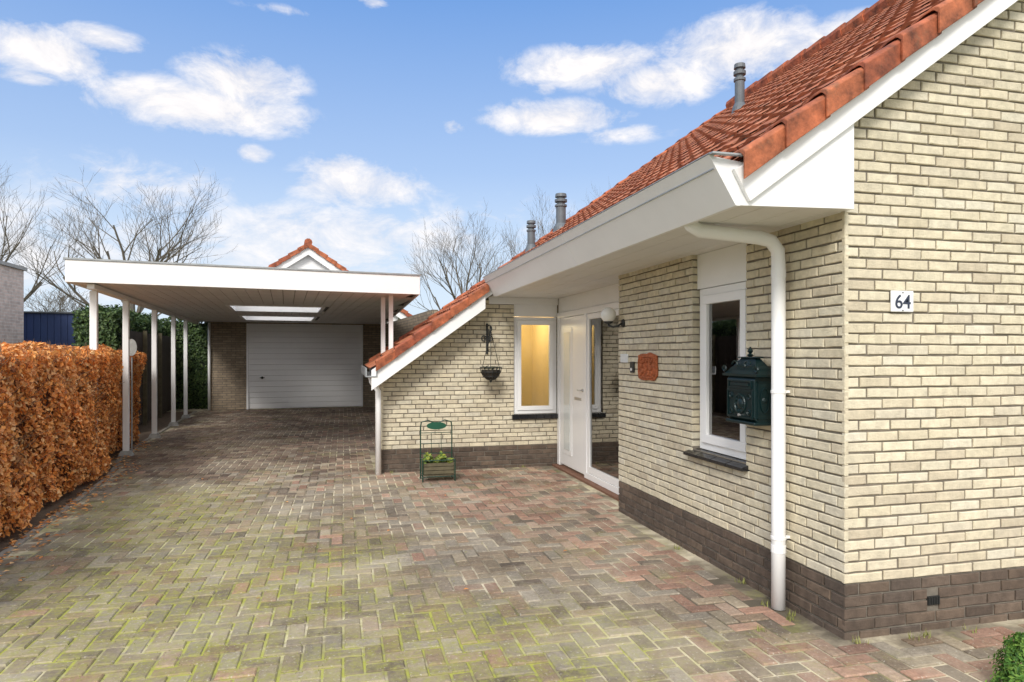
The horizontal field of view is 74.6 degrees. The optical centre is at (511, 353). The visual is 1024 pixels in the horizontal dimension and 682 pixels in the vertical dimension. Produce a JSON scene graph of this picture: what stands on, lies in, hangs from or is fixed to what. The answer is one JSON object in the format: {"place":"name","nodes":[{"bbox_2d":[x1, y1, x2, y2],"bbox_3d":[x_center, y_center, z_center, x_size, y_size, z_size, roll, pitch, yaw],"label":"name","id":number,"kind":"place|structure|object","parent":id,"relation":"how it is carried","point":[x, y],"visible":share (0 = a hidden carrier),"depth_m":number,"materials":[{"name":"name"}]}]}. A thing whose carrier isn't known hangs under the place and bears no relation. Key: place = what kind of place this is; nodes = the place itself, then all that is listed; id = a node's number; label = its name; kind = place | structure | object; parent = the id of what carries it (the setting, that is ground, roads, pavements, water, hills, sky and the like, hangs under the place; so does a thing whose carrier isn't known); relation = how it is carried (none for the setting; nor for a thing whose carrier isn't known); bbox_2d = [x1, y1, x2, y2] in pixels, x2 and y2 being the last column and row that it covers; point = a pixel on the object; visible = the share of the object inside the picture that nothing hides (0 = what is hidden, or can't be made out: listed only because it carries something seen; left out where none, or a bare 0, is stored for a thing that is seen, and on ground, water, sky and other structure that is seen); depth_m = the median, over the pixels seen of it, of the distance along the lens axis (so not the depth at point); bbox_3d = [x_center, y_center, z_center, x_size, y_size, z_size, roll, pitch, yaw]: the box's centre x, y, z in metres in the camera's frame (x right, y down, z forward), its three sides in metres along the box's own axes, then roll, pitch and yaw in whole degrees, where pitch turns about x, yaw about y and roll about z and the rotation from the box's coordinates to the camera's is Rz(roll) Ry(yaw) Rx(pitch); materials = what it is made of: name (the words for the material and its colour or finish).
{"place":"outdoors","nodes":[
{"label":"outdoors","id":0,"kind":"place"},
{"bbox_2d":[0,412,191,551],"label":"planting bed","id":1,"kind":"object","parent":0,"point":[164,421],"visible":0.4,"depth_m":7.17,"materials":[{"name":"soil"}]},
{"bbox_2d":[0,339,146,537],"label":"beech hedge","id":2,"kind":"object","parent":1,"relation":"on","point":[50,427],"visible":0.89,"depth_m":6.47,"materials":[{"name":"orange plant"}]},
{"bbox_2d":[130,331,170,425],"bbox_3d":[-8.067,0.505,15.125,0.098,1.990,5.796,0,0,-19],"label":"board fence","id":3,"kind":"object","parent":1,"relation":"on","point":[143,339],"visible":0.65,"depth_m":14.98,"materials":[{"name":"brown wood"}]},
{"bbox_2d":[0,0,878,322],"label":"sky","id":4,"kind":"structure","parent":0,"point":[349,127],"materials":[{"name":"blue"}]},
{"bbox_2d":[0,406,1023,681],"bbox_3d":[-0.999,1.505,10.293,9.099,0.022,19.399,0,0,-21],"label":"driveway","id":5,"kind":"structure","parent":0,"point":[344,477],"depth_m":4.33,"materials":[{"name":"brick"}]},
{"bbox_2d":[130,339,136,450],"bbox_3d":[-5.800,0.635,10.242,0.150,1.730,0.032,0,0,-14],"label":"driveway marker","id":6,"kind":"object","parent":5,"relation":"on","point":[133,347],"visible":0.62,"depth_m":10.23,"materials":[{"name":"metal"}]},
{"bbox_2d":[63,257,420,474],"bbox_3d":[-4.471,0.152,13.640,5.199,2.735,10.398,0,0,-19],"label":"carport","id":7,"kind":"object","parent":5,"relation":"on","point":[193,293],"visible":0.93,"depth_m":9.70,"materials":[{"name":"wood"}]},
{"bbox_2d":[0,441,566,598],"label":"fallen leaves","id":8,"kind":"object","parent":5,"relation":"on","point":[47,521],"visible":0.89,"depth_m":6.39,"materials":[{"name":"brown plant"}]},
{"bbox_2d":[197,238,437,409],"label":"garage","id":9,"kind":"structure","parent":5,"relation":"on","point":[256,365],"depth_m":18.59,"materials":[{"name":"brick"}]},
{"bbox_2d":[249,325,360,408],"bbox_3d":[-5.746,0.360,18.752,3.000,2.280,0.110,0,0,-19],"label":"garage door","id":10,"kind":"structure","parent":9,"relation":"in","point":[290,366],"depth_m":18.73,"materials":[{"name":"white paint"}]},
{"bbox_2d":[420,419,455,482],"bbox_3d":[-0.887,1.147,8.005,0.396,0.707,0.257,0,0,-14],"label":"plant stand","id":11,"kind":"object","parent":5,"relation":"on","point":[440,464],"visible":1,"depth_m":7.93,"materials":[{"name":"green paint"}]},
{"bbox_2d":[3,466,977,681],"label":"weeds","id":12,"kind":"object","parent":5,"relation":"on","point":[794,614],"visible":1,"depth_m":3.92,"materials":[{"name":"green plant"}]},
{"bbox_2d":[985,631,1023,681],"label":"shrub","id":13,"kind":"object","parent":5,"relation":"on","point":[1011,669],"visible":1,"depth_m":2.96,"materials":[{"name":"green plant"}]},
{"label":"ground","id":14,"kind":"structure","parent":0,"visible":0},
{"bbox_2d":[0,260,27,359],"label":"neighbour building","id":15,"kind":"structure","parent":14,"relation":"on","point":[11,303],"depth_m":13.35,"materials":[{"name":"grey brick"}]},
{"bbox_2d":[0,162,98,301],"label":"bare tree","id":16,"kind":"object","parent":14,"relation":"on","point":[34,288],"visible":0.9,"depth_m":31.15,"materials":[{"name":"brown plant"}]},
{"bbox_2d":[24,311,84,346],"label":"blue shed","id":17,"kind":"structure","parent":14,"relation":"on","point":[54,328],"depth_m":14.60,"materials":[{"name":"metal"}]},
{"bbox_2d":[25,285,101,311],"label":"bare tree","id":18,"kind":"object","parent":14,"relation":"on","point":[62,299],"visible":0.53,"depth_m":59.07,"materials":[{"name":"brown plant"}]},
{"bbox_2d":[0,411,196,559],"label":"kerb","id":19,"kind":"structure","parent":14,"relation":"on","point":[22,541],"depth_m":6.47,"materials":[{"name":"concrete"}]},
{"bbox_2d":[0,162,237,315],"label":"bare tree","id":20,"kind":"object","parent":14,"relation":"on","point":[157,259],"visible":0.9,"depth_m":33.15,"materials":[{"name":"brown plant"}]},
{"bbox_2d":[71,304,207,408],"bbox_3d":[-8.996,0.170,15.609,3.254,2.747,6.695,0,0,-19],"label":"evergreen hedge","id":21,"kind":"object","parent":14,"relation":"on","point":[109,326],"visible":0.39,"depth_m":18.19,"materials":[{"name":"green plant"}]},
{"bbox_2d":[405,200,510,310],"bbox_3d":[-2.418,-3.094,33.627,5.524,9.212,7.616,0,0,43],"label":"bare tree","id":22,"kind":"object","parent":14,"relation":"on","point":[454,294],"visible":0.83,"depth_m":33.47,"materials":[{"name":"brown plant"}]},
{"bbox_2d":[469,191,571,284],"bbox_3d":[1.855,-3.994,38.929,7.823,11.011,6.055,0,0,15],"label":"bare tree","id":23,"kind":"object","parent":14,"relation":"on","point":[553,222],"visible":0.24,"depth_m":37.50,"materials":[{"name":"brown plant"}]},
{"bbox_2d":[361,0,1023,639],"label":"brick house","id":24,"kind":"structure","parent":14,"relation":"on","point":[797,218],"depth_m":3.81,"materials":[{"name":"beige brick"}]},
{"bbox_2d":[480,324,501,382],"bbox_3d":[-0.284,-0.018,8.642,0.288,0.765,0.389,0,0,-14],"label":"hanging basket","id":25,"kind":"object","parent":24,"relation":"attached to","point":[489,374],"visible":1,"depth_m":8.56,"materials":[{"name":"black metal"}]},
{"bbox_2d":[512,317,557,418],"bbox_3d":[0.309,0.185,9.022,0.656,1.360,0.130,0,0,-14],"label":"window","id":26,"kind":"structure","parent":24,"relation":"in","point":[520,412],"depth_m":9.02,"materials":[{"name":"white plastic"}]},
{"bbox_2d":[560,315,583,473],"bbox_3d":[0.758,0.487,8.521,0.097,1.925,0.950,0,0,-14],"label":"door","id":27,"kind":"structure","parent":24,"relation":"in","point":[571,328],"depth_m":8.49,"materials":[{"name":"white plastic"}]},
{"bbox_2d":[587,309,618,486],"bbox_3d":[1.088,0.465,7.285,0.040,1.880,1.450,0,0,-14],"label":"sidelight window","id":28,"kind":"structure","parent":24,"relation":"in","point":[602,340],"depth_m":7.54,"materials":[{"name":"white plastic"}]},
{"bbox_2d":[601,307,624,327],"bbox_3d":[0.955,-0.344,6.371,0.226,0.198,0.145,0,0,6],"label":"wall lamp","id":29,"kind":"object","parent":24,"relation":"attached to","point":[608,315],"visible":1,"depth_m":6.32,"materials":[{"name":"white glass"}]},
{"bbox_2d":[620,354,627,362],"bbox_3d":[1.053,0.040,6.291,0.011,0.080,0.170,0,0,-14],"label":"name plate","id":30,"kind":"object","parent":24,"relation":"attached to","point":[623,358],"visible":1,"depth_m":6.27,"materials":[{"name":"ceramic"}]},
{"bbox_2d":[630,362,634,372],"bbox_3d":[1.092,0.120,6.110,0.023,0.100,0.080,0,0,-14],"label":"doorbell","id":31,"kind":"object","parent":24,"relation":"attached to","point":[632,367],"visible":1,"depth_m":6.09,"materials":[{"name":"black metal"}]},
{"bbox_2d":[638,352,657,380],"bbox_3d":[1.163,0.108,5.797,0.038,0.243,0.378,0,0,-14],"label":"wall plaque","id":32,"kind":"object","parent":24,"relation":"attached to","point":[647,366],"depth_m":5.76,"materials":[{"name":"ceramic"}]},
{"bbox_2d":[683,282,748,471],"bbox_3d":[1.470,0.140,4.759,0.150,1.250,0.775,0,0,-14],"label":"window","id":33,"kind":"structure","parent":24,"relation":"in","point":[723,314],"depth_m":4.80,"materials":[{"name":"white plastic"}]},
{"bbox_2d":[722,347,770,425],"bbox_3d":[1.494,0.197,4.244,0.147,0.486,0.401,0,0,-14],"label":"mailbox","id":34,"kind":"object","parent":24,"relation":"attached to","point":[749,390],"visible":0.96,"depth_m":4.15,"materials":[{"name":"green metal"}]},
{"bbox_2d":[890,290,912,311],"bbox_3d":[2.096,-0.283,3.608,0.144,0.114,0.014,0,0,-14],"label":"house number sign","id":35,"kind":"object","parent":24,"relation":"attached to","point":[901,301],"visible":1,"depth_m":3.60,"materials":[{"name":"ceramic"}]}
]}

